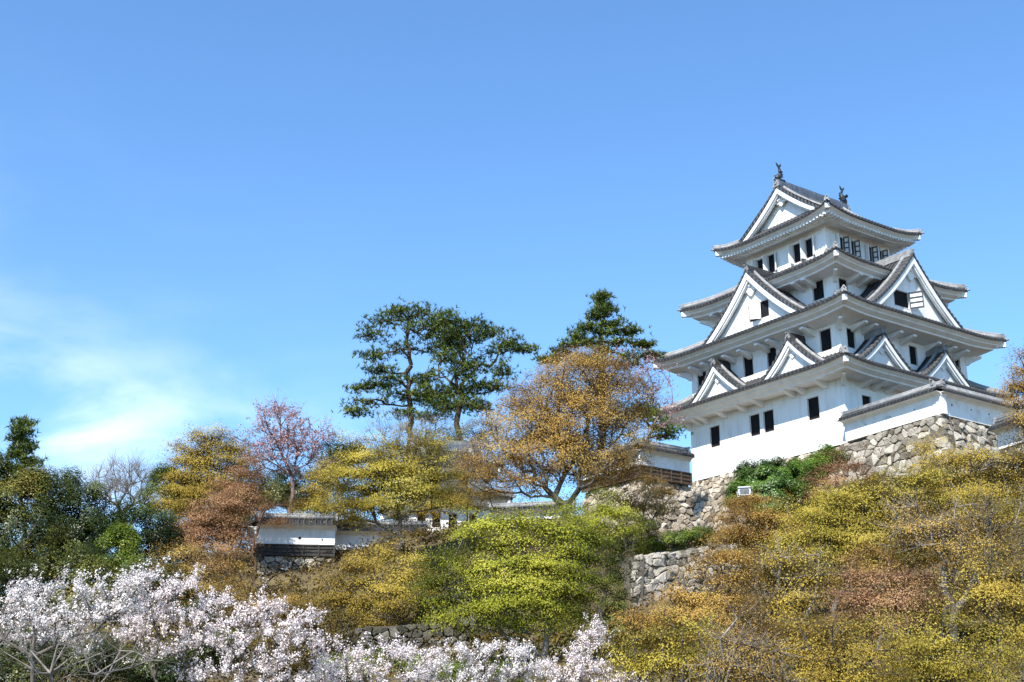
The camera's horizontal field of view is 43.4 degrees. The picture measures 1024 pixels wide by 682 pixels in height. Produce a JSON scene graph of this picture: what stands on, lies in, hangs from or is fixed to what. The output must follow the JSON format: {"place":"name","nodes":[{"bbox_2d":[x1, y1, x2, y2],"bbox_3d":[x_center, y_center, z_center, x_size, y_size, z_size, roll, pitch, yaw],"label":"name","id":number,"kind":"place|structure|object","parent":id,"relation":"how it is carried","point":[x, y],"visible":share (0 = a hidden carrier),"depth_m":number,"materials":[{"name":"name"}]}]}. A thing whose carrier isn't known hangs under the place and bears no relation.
{"place":"outdoors","nodes":[
{"label":"outdoors","id":0,"kind":"place"},
{"bbox_2d":[0,0,1023,594],"label":"sky","id":1,"kind":"structure","parent":0,"point":[204,204],"materials":[{"name":"blue"}]},
{"bbox_2d":[4,475,1023,681],"bbox_3d":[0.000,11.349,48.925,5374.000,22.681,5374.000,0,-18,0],"label":"ground","id":2,"kind":"structure","parent":0,"point":[283,578],"depth_m":51.67,"materials":[{"name":"plant"}]},
{"bbox_2d":[0,414,49,542],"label":"evergreen tree","id":3,"kind":"object","parent":2,"relation":"on","point":[20,431],"visible":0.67,"depth_m":63.47,"materials":[{"name":"plant"}]},
{"bbox_2d":[0,646,67,681],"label":"shrub","id":4,"kind":"object","parent":2,"relation":"on","point":[14,673],"visible":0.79,"depth_m":26.90,"materials":[{"name":"green plant"}]},
{"bbox_2d":[0,617,77,673],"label":"shrub","id":5,"kind":"object","parent":2,"relation":"on","point":[12,649],"visible":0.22,"depth_m":29.81,"materials":[{"name":"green plant"}]},
{"bbox_2d":[0,450,79,627],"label":"evergreen tree","id":6,"kind":"object","parent":2,"relation":"on","point":[35,484],"visible":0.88,"depth_m":50.07,"materials":[{"name":"green plant"}]},
{"bbox_2d":[23,465,140,582],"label":"evergreen tree","id":7,"kind":"object","parent":2,"relation":"on","point":[91,520],"visible":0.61,"depth_m":54.06,"materials":[{"name":"green plant"}]},
{"bbox_2d":[29,622,146,681],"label":"shrub","id":8,"kind":"object","parent":2,"relation":"on","point":[108,660],"visible":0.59,"depth_m":28.81,"materials":[{"name":"grey plant"}]},
{"bbox_2d":[0,553,180,681],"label":"cherry tree","id":9,"kind":"object","parent":2,"relation":"on","point":[134,582],"visible":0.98,"depth_m":23.57,"materials":[{"name":"grey plant"}]},
{"bbox_2d":[0,598,203,681],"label":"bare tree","id":10,"kind":"object","parent":2,"relation":"on","point":[51,671],"visible":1,"depth_m":20.43,"materials":[{"name":"grey plant"}]},
{"bbox_2d":[1,514,207,599],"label":"evergreen tree","id":11,"kind":"object","parent":2,"relation":"on","point":[61,579],"visible":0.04,"depth_m":59.72,"materials":[{"name":"green plant"}]},
{"bbox_2d":[0,539,221,632],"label":"evergreen tree","id":12,"kind":"object","parent":2,"relation":"on","point":[15,563],"visible":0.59,"depth_m":39.37,"materials":[{"name":"plant"}]},
{"bbox_2d":[77,445,163,518],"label":"bare tree","id":13,"kind":"object","parent":2,"relation":"on","point":[124,489],"visible":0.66,"depth_m":76.83,"materials":[{"name":"grey plant"}]},
{"bbox_2d":[91,519,149,649],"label":"tree","id":14,"kind":"object","parent":2,"relation":"on","point":[123,534],"visible":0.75,"depth_m":44.83,"materials":[{"name":"green plant"}]},
{"bbox_2d":[98,637,204,681],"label":"shrub","id":15,"kind":"object","parent":2,"relation":"on","point":[162,675],"visible":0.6,"depth_m":29.73,"materials":[{"name":"grey plant"}]},
{"bbox_2d":[113,498,190,614],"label":"evergreen tree","id":16,"kind":"object","parent":2,"relation":"on","point":[163,532],"visible":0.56,"depth_m":55.80,"materials":[{"name":"green plant"}]},
{"bbox_2d":[136,461,188,566],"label":"evergreen tree","id":17,"kind":"object","parent":2,"relation":"on","point":[155,471],"visible":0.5,"depth_m":66.77,"materials":[{"name":"green plant"}]},
{"bbox_2d":[105,562,238,681],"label":"cherry tree","id":18,"kind":"object","parent":2,"relation":"on","point":[199,615],"visible":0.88,"depth_m":25.52,"materials":[{"name":"grey plant"}]},
{"bbox_2d":[142,417,275,583],"bbox_3d":[-14.726,7.870,62.664,6.741,8.493,4.899,0,-18,0],"label":"maple tree","id":19,"kind":"object","parent":2,"relation":"on","point":[197,481],"visible":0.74,"depth_m":62.76,"materials":[{"name":"yellow plant"}]},
{"bbox_2d":[162,617,256,681],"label":"shrub","id":20,"kind":"object","parent":2,"relation":"on","point":[205,655],"visible":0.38,"depth_m":32.95,"materials":[{"name":"grey plant"}]},
{"bbox_2d":[145,483,274,593],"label":"maple tree","id":21,"kind":"object","parent":2,"relation":"on","point":[194,527],"visible":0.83,"depth_m":56.88,"materials":[{"name":"red plant"}]},
{"bbox_2d":[144,535,277,631],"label":"maple tree","id":22,"kind":"object","parent":2,"relation":"on","point":[192,569],"visible":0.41,"depth_m":47.49,"materials":[{"name":"brown plant"}]},
{"bbox_2d":[173,479,274,544],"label":"maple tree","id":23,"kind":"object","parent":2,"relation":"on","point":[245,519],"visible":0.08,"depth_m":70.16,"materials":[{"name":"brown plant"}]},
{"bbox_2d":[196,446,302,589],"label":"maple tree","id":24,"kind":"object","parent":2,"relation":"on","point":[233,485],"visible":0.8,"depth_m":60.62,"materials":[{"name":"red plant"}]},
{"bbox_2d":[166,577,338,681],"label":"cherry tree","id":25,"kind":"object","parent":2,"relation":"on","point":[277,640],"visible":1,"depth_m":24.41,"materials":[{"name":"grey plant"}]},
{"bbox_2d":[203,534,327,628],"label":"maple tree","id":26,"kind":"object","parent":2,"relation":"on","point":[290,598],"visible":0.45,"depth_m":49.24,"materials":[{"name":"brown plant"}]},
{"bbox_2d":[227,387,343,512],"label":"cherry tree","id":27,"kind":"object","parent":2,"relation":"on","point":[284,437],"visible":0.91,"depth_m":67.50,"materials":[{"name":"pink plant"}]},
{"bbox_2d":[239,626,334,680],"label":"shrub","id":28,"kind":"object","parent":2,"relation":"on","point":[300,662],"visible":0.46,"depth_m":32.85,"materials":[{"name":"grey plant"}]},
{"bbox_2d":[257,462,329,512],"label":"evergreen tree","id":29,"kind":"object","parent":2,"relation":"on","point":[283,490],"visible":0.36,"depth_m":73.44,"materials":[{"name":"green plant"}]},
{"bbox_2d":[254,555,334,577],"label":"stone wall","id":30,"kind":"structure","parent":2,"relation":"on","point":[292,562],"depth_m":61.69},
{"bbox_2d":[253,511,340,557],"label":"plaster wall","id":31,"kind":"structure","parent":30,"relation":"on","point":[313,538],"depth_m":62.14,"materials":[{"name":"paint"}]},
{"bbox_2d":[276,455,367,530],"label":"maple tree","id":32,"kind":"object","parent":2,"relation":"on","point":[299,504],"visible":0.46,"depth_m":63.67,"materials":[{"name":"yellow plant"}]},
{"bbox_2d":[289,600,365,680],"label":"shrub","id":33,"kind":"object","parent":2,"relation":"on","point":[339,626],"visible":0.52,"depth_m":36.01,"materials":[{"name":"brown plant"}]},
{"bbox_2d":[302,434,369,486],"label":"tree","id":34,"kind":"object","parent":2,"relation":"on","point":[328,448],"visible":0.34,"depth_m":73.34,"materials":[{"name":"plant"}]},
{"bbox_2d":[278,529,455,632],"bbox_3d":[-4.754,8.737,45.672,6.965,4.246,4.033,0,-18,0],"label":"maple tree","id":35,"kind":"object","parent":2,"relation":"on","point":[365,600],"visible":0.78,"depth_m":45.21,"materials":[{"name":"yellow plant"}]},
{"bbox_2d":[297,632,452,681],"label":"cherry tree","id":36,"kind":"object","parent":2,"relation":"on","point":[399,651],"visible":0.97,"depth_m":25.18,"materials":[{"name":"grey plant"}]},
{"bbox_2d":[297,421,475,566],"bbox_3d":[-5.412,6.724,55.579,8.406,6.653,5.375,0,-18,0],"label":"maple tree","id":37,"kind":"object","parent":2,"relation":"on","point":[387,490],"visible":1,"depth_m":55.41,"materials":[{"name":"yellow plant"}]},
{"bbox_2d":[331,619,470,658],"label":"stone wall","id":38,"kind":"structure","parent":2,"relation":"on","point":[386,632],"depth_m":42.02,"materials":[{"name":"stone"}]},
{"bbox_2d":[331,297,472,453],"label":"pine tree","id":39,"kind":"object","parent":2,"relation":"on","point":[394,314],"visible":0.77,"depth_m":80.45,"materials":[{"name":"green plant"}]},
{"bbox_2d":[357,401,480,451],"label":"bare tree","id":40,"kind":"object","parent":2,"relation":"on","point":[420,421],"visible":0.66,"depth_m":75.09,"materials":[{"name":"brown plant"}]},
{"bbox_2d":[311,643,542,681],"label":"cherry tree","id":41,"kind":"object","parent":2,"relation":"on","point":[455,668],"visible":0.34,"depth_m":30.02,"materials":[{"name":"grey plant"}]},
{"bbox_2d":[379,438,515,532],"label":"corner turret","id":42,"kind":"object","parent":2,"relation":"on","point":[453,446],"visible":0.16,"depth_m":70.10,"materials":[{"name":"paint"}]},
{"bbox_2d":[389,465,514,534],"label":"maple tree","id":43,"kind":"object","parent":2,"relation":"on","point":[464,500],"visible":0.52,"depth_m":60.57,"materials":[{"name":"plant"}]},
{"bbox_2d":[416,574,513,636],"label":"maple tree","id":44,"kind":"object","parent":2,"relation":"on","point":[426,618],"depth_m":45.96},
{"bbox_2d":[439,416,503,457],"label":"tree","id":45,"kind":"object","parent":2,"relation":"on","point":[468,430],"visible":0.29,"depth_m":76.01,"materials":[{"name":"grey plant"}]},
{"bbox_2d":[404,306,541,438],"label":"pine tree","id":46,"kind":"object","parent":2,"relation":"on","point":[444,404],"visible":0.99,"depth_m":78.20,"materials":[{"name":"green plant"}]},
{"bbox_2d":[408,634,553,681],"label":"cherry tree","id":47,"kind":"object","parent":2,"relation":"on","point":[522,651],"visible":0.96,"depth_m":26.18,"materials":[{"name":"grey plant"}]},
{"bbox_2d":[381,491,638,661],"bbox_3d":[0.000,7.005,37.759,7.563,5.480,4.132,0,-18,0],"label":"maple tree","id":48,"kind":"object","parent":2,"relation":"on","point":[551,599],"visible":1,"depth_m":37.32,"materials":[{"name":"green plant"}]},
{"bbox_2d":[0,460,1023,681],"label":"undergrowth","id":49,"kind":"object","parent":2,"relation":"on","point":[571,638],"visible":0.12,"depth_m":45.95,"materials":[{"name":"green plant"}]},
{"bbox_2d":[439,334,673,538],"bbox_3d":[1.890,4.400,59.538,11.951,9.948,6.498,0,-18,0],"label":"maple tree","id":50,"kind":"object","parent":2,"relation":"on","point":[572,400],"visible":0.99,"depth_m":59.13,"materials":[{"name":"orange plant"}]},
{"bbox_2d":[520,612,654,681],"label":"cherry tree","id":51,"kind":"object","parent":2,"relation":"on","point":[581,668],"visible":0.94,"depth_m":27.13,"materials":[{"name":"grey plant"}]},
{"bbox_2d":[530,287,669,449],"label":"pine tree","id":52,"kind":"object","parent":2,"relation":"on","point":[604,307],"visible":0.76,"depth_m":75.74,"materials":[{"name":"green plant"}]},
{"bbox_2d":[547,481,659,627],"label":"maple tree","id":53,"kind":"object","parent":2,"relation":"on","point":[611,512],"visible":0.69,"depth_m":50.11,"materials":[{"name":"yellow plant"}]},
{"bbox_2d":[590,549,639,641],"bbox_3d":[3.905,9.867,49.427,1.934,3.834,1.470,-8,-20,24],"label":"shrub","id":54,"kind":"object","parent":2,"relation":"on","point":[617,581],"visible":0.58,"depth_m":49.43,"materials":[{"name":"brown plant"}]},
{"bbox_2d":[582,478,651,543],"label":"stone wall","id":55,"kind":"structure","parent":2,"relation":"on","point":[622,488],"depth_m":68.11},
{"bbox_2d":[578,436,646,492],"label":"plaster wall","id":56,"kind":"structure","parent":55,"relation":"on","point":[586,489],"depth_m":68.91,"materials":[{"name":"paint"}]},
{"bbox_2d":[618,556,644,604],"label":"stone wall","id":57,"kind":"structure","parent":2,"relation":"on","point":[641,583],"depth_m":54.37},
{"bbox_2d":[602,511,661,555],"bbox_3d":[5.248,9.113,57.102,2.934,3.026,1.886,0,-18,0],"label":"shrub","id":58,"kind":"object","parent":2,"relation":"on","point":[653,527],"visible":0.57,"depth_m":57.06,"materials":[{"name":"green plant"}]},
{"bbox_2d":[611,339,684,448],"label":"cherry tree","id":59,"kind":"object","parent":2,"relation":"on","point":[654,369],"visible":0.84,"depth_m":68.73,"materials":[{"name":"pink plant"}]},
{"bbox_2d":[609,470,687,543],"bbox_3d":[6.686,8.347,63.512,4.055,4.465,2.428,0,-18,0],"label":"shrub","id":60,"kind":"object","parent":2,"relation":"on","point":[662,490],"visible":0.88,"depth_m":63.68,"materials":[{"name":"brown plant"}]},
{"bbox_2d":[620,395,692,441],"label":"pine tree","id":61,"kind":"object","parent":2,"relation":"on","point":[667,434],"visible":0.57,"depth_m":75.02,"materials":[{"name":"green plant"}]},
{"bbox_2d":[632,479,698,545],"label":"stone wall","id":62,"kind":"structure","parent":2,"relation":"on","point":[684,516],"depth_m":67.53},
{"bbox_2d":[632,438,694,484],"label":"plaster wall","id":63,"kind":"structure","parent":62,"relation":"on","point":[676,460],"depth_m":68.35,"materials":[{"name":"paint"}]},
{"bbox_2d":[592,602,748,681],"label":"maple tree","id":64,"kind":"object","parent":2,"relation":"on","point":[637,664],"visible":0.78,"depth_m":27.14,"materials":[{"name":"golden yellow-orange leaf"},{"name":"grey bark"}]},
{"bbox_2d":[634,524,719,553],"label":"hedge shrub","id":65,"kind":"object","parent":2,"relation":"on","point":[675,537],"visible":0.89,"depth_m":57.51,"materials":[{"name":"green plant"}]},
{"bbox_2d":[624,544,740,605],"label":"stone wall","id":66,"kind":"structure","parent":2,"relation":"on","point":[656,566],"depth_m":55.47,"materials":[{"name":"stone"}]},
{"bbox_2d":[593,529,784,681],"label":"maple tree","id":67,"kind":"object","parent":2,"relation":"on","point":[699,599],"visible":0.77,"depth_m":32.45,"materials":[{"name":"yellow plant"}]},
{"bbox_2d":[675,589,813,681],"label":"shrub","id":68,"kind":"object","parent":2,"relation":"on","point":[729,667],"visible":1,"depth_m":23.75,"materials":[{"name":"brown plant"}]},
{"bbox_2d":[680,586,834,681],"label":"maple tree","id":69,"kind":"object","parent":2,"relation":"on","point":[736,630],"visible":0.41,"depth_m":29.37,"materials":[{"name":"yellow plant"}]},
{"bbox_2d":[698,487,825,639],"bbox_3d":[9.329,8.316,46.703,5.364,6.430,3.850,0,-18,0],"label":"maple tree","id":70,"kind":"object","parent":2,"relation":"on","point":[760,516],"visible":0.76,"depth_m":47.08,"materials":[{"name":"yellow plant"}]},
{"bbox_2d":[723,554,804,619],"bbox_3d":[10.487,10.117,52.447,3.003,3.592,3.064,14,-23,-36],"label":"shrub","id":71,"kind":"object","parent":2,"relation":"on","point":[781,580],"visible":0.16,"depth_m":52.49,"materials":[{"name":"brown plant"}]},
{"bbox_2d":[690,443,845,537],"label":"stone wall","id":72,"kind":"structure","parent":2,"relation":"on","point":[707,494],"depth_m":78.15,"materials":[{"name":"stone"}]},
{"bbox_2d":[649,163,1014,481],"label":"castle keep","id":73,"kind":"structure","parent":72,"relation":"on","point":[822,314],"depth_m":77.07,"materials":[{"name":"white paint"}]},
{"bbox_2d":[709,424,720,448],"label":"window","id":74,"kind":"structure","parent":73,"relation":"in","point":[715,431],"depth_m":79.65,"materials":[{"name":"paint"}]},
{"bbox_2d":[743,353,753,377],"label":"window","id":75,"kind":"structure","parent":73,"relation":"in","point":[749,366],"depth_m":78.66,"materials":[{"name":"paint"}]},
{"bbox_2d":[749,412,760,437],"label":"window","id":76,"kind":"structure","parent":73,"relation":"in","point":[755,420],"depth_m":77.01,"materials":[{"name":"paint"}]},
{"bbox_2d":[762,408,774,433],"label":"window","id":77,"kind":"structure","parent":73,"relation":"in","point":[769,415],"depth_m":76.15,"materials":[{"name":"paint"}]},
{"bbox_2d":[762,251,776,272],"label":"window","id":78,"kind":"structure","parent":73,"relation":"in","point":[772,259],"depth_m":82.62,"materials":[{"name":"paint"}]},
{"bbox_2d":[788,242,801,263],"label":"window","id":79,"kind":"structure","parent":73,"relation":"in","point":[797,253],"depth_m":80.92,"materials":[{"name":"paint"}]},
{"bbox_2d":[799,235,814,259],"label":"window","id":80,"kind":"structure","parent":73,"relation":"in","point":[809,243],"depth_m":80.14,"materials":[{"name":"paint"}]},
{"bbox_2d":[806,395,820,421],"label":"window","id":81,"kind":"structure","parent":73,"relation":"in","point":[814,406],"depth_m":73.47,"materials":[{"name":"paint"}]},
{"bbox_2d":[812,280,824,301],"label":"window","id":82,"kind":"structure","parent":73,"relation":"in","point":[819,293],"depth_m":76.76,"materials":[{"name":"paint"}]},
{"bbox_2d":[819,327,832,352],"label":"window","id":83,"kind":"structure","parent":73,"relation":"in","point":[826,338],"depth_m":73.93,"materials":[{"name":"paint"}]},
{"bbox_2d":[835,233,849,252],"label":"window","id":84,"kind":"structure","parent":73,"relation":"in","point":[846,244],"depth_m":79.77,"materials":[{"name":"paint"}]},
{"bbox_2d":[846,327,856,349],"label":"window","id":85,"kind":"structure","parent":73,"relation":"in","point":[850,335],"depth_m":73.63,"materials":[{"name":"paint"}]},
{"bbox_2d":[849,237,861,257],"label":"window","id":86,"kind":"structure","parent":73,"relation":"in","point":[857,247],"depth_m":80.35,"materials":[{"name":"paint"}]},
{"bbox_2d":[865,243,878,261],"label":"window","id":87,"kind":"structure","parent":73,"relation":"in","point":[875,255],"depth_m":81.20,"materials":[{"name":"paint"}]},
{"bbox_2d":[722,443,850,535],"bbox_3d":[13.671,7.525,63.883,6.530,5.151,2.776,0,-18,0],"label":"shrub","id":88,"kind":"object","parent":2,"relation":"on","point":[770,477],"visible":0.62,"depth_m":63.43,"materials":[{"name":"green plant"}]},
{"bbox_2d":[726,525,864,681],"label":"maple tree","id":89,"kind":"object","parent":2,"relation":"on","point":[783,601],"visible":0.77,"depth_m":33.51,"materials":[{"name":"yellow plant"}]},
{"bbox_2d":[800,557,874,595],"bbox_3d":[12.859,9.656,50.828,3.285,2.973,2.862,0,-18,0],"label":"shrub","id":90,"kind":"object","parent":2,"relation":"on","point":[838,580],"visible":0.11,"depth_m":50.43,"materials":[{"name":"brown plant"}]},
{"bbox_2d":[749,601,937,681],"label":"maple tree","id":91,"kind":"object","parent":2,"relation":"on","point":[823,672],"visible":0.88,"depth_m":25.12,"materials":[{"name":"yellow plant"}]},
{"bbox_2d":[797,439,895,555],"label":"maple tree","id":92,"kind":"object","parent":2,"relation":"on","point":[853,467],"visible":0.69,"depth_m":56.93,"materials":[{"name":"red plant"}]},
{"bbox_2d":[746,456,963,643],"bbox_3d":[11.371,6.904,41.968,7.819,6.433,4.154,0,-18,0],"label":"maple tree","id":93,"kind":"object","parent":2,"relation":"on","point":[838,510],"visible":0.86,"depth_m":41.90,"materials":[{"name":"yellow plant"}]},
{"bbox_2d":[801,538,978,681],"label":"maple tree","id":94,"kind":"object","parent":2,"relation":"on","point":[863,596],"visible":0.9,"depth_m":32.38,"materials":[{"name":"red plant"}]},
{"bbox_2d":[840,414,959,490],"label":"stone wall","id":95,"kind":"structure","parent":2,"relation":"on","point":[889,443],"depth_m":66.71,"materials":[{"name":"stone"}]},
{"bbox_2d":[837,377,947,441],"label":"plaster wall","id":96,"kind":"structure","parent":95,"relation":"on","point":[912,406],"depth_m":67.75,"materials":[{"name":"paint"}]},
{"bbox_2d":[822,531,980,655],"bbox_3d":[11.541,7.378,37.599,5.059,4.184,3.142,0,-18,0],"label":"maple tree","id":97,"kind":"object","parent":2,"relation":"on","point":[906,561],"visible":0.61,"depth_m":37.64,"materials":[{"name":"yellow plant"}]},
{"bbox_2d":[841,572,1023,681],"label":"maple tree","id":98,"kind":"object","parent":2,"relation":"on","point":[944,667],"visible":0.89,"depth_m":26.07,"materials":[{"name":"yellow leaf"},{"name":"grey bark"}]},
{"bbox_2d":[861,480,1023,655],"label":"maple tree","id":99,"kind":"object","parent":2,"relation":"on","point":[943,526],"visible":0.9,"depth_m":36.88,"materials":[{"name":"yellow plant"}]},
{"bbox_2d":[914,588,993,625],"bbox_3d":[14.956,9.207,44.398,3.279,1.569,2.461,0,-18,0],"label":"shrub","id":100,"kind":"object","parent":2,"relation":"on","point":[965,606],"visible":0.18,"depth_m":43.98,"materials":[{"name":"brown plant"}]},
{"bbox_2d":[894,424,1023,625],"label":"maple tree","id":101,"kind":"object","parent":2,"relation":"on","point":[1005,473],"visible":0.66,"depth_m":44.66,"materials":[{"name":"yellow plant"}]},
{"bbox_2d":[924,617,1004,649],"bbox_3d":[13.334,8.841,38.240,3.087,1.704,2.293,0,-18,0],"label":"shrub","id":102,"kind":"object","parent":2,"relation":"on","point":[968,635],"visible":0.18,"depth_m":37.87,"materials":[{"name":"yellow plant"}]},
{"bbox_2d":[926,472,1023,625],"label":"maple tree","id":103,"kind":"object","parent":2,"relation":"on","point":[972,496],"visible":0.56,"depth_m":40.23,"materials":[{"name":"yellow plant"}]},
{"bbox_2d":[927,531,1023,681],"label":"maple tree","id":104,"kind":"object","parent":2,"relation":"on","point":[1001,590],"visible":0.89,"depth_m":28.50,"materials":[{"name":"yellow plant"}]},
{"bbox_2d":[929,414,1023,478],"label":"stone wall","id":105,"kind":"structure","parent":2,"relation":"on","point":[964,431],"depth_m":65.53,"materials":[{"name":"stone"}]},
{"bbox_2d":[928,379,1022,426],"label":"plaster wall","id":106,"kind":"structure","parent":105,"relation":"on","point":[977,408],"depth_m":66.50,"materials":[{"name":"paint"}]},
{"bbox_2d":[959,566,1023,594],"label":"shrub","id":107,"kind":"object","parent":2,"relation":"on","point":[981,580],"visible":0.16,"depth_m":46.39,"materials":[{"name":"yellow plant"}]},
{"bbox_2d":[987,409,1023,449],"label":"plaster wall","id":108,"kind":"structure","parent":2,"relation":"on","point":[995,426],"depth_m":57.33,"materials":[{"name":"paint"}]},
{"bbox_2d":[988,342,1023,450],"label":"maple tree","id":109,"kind":"object","parent":2,"relation":"on","point":[1017,385],"visible":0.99,"depth_m":46.79,"materials":[{"name":"orange plant"}]},
{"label":"stone wall","id":110,"kind":"object","parent":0,"visible":0},
{"bbox_2d":[334,519,431,552],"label":"plaster wall","id":111,"kind":"structure","parent":110,"relation":"on","point":[343,537],"depth_m":64.34,"materials":[{"name":"paint"}]},
{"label":"stone wall","id":112,"kind":"object","parent":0,"visible":0},
{"bbox_2d":[487,498,577,519],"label":"plaster wall","id":113,"kind":"structure","parent":112,"relation":"on","point":[524,506],"depth_m":67.07,"materials":[{"name":"paint"}]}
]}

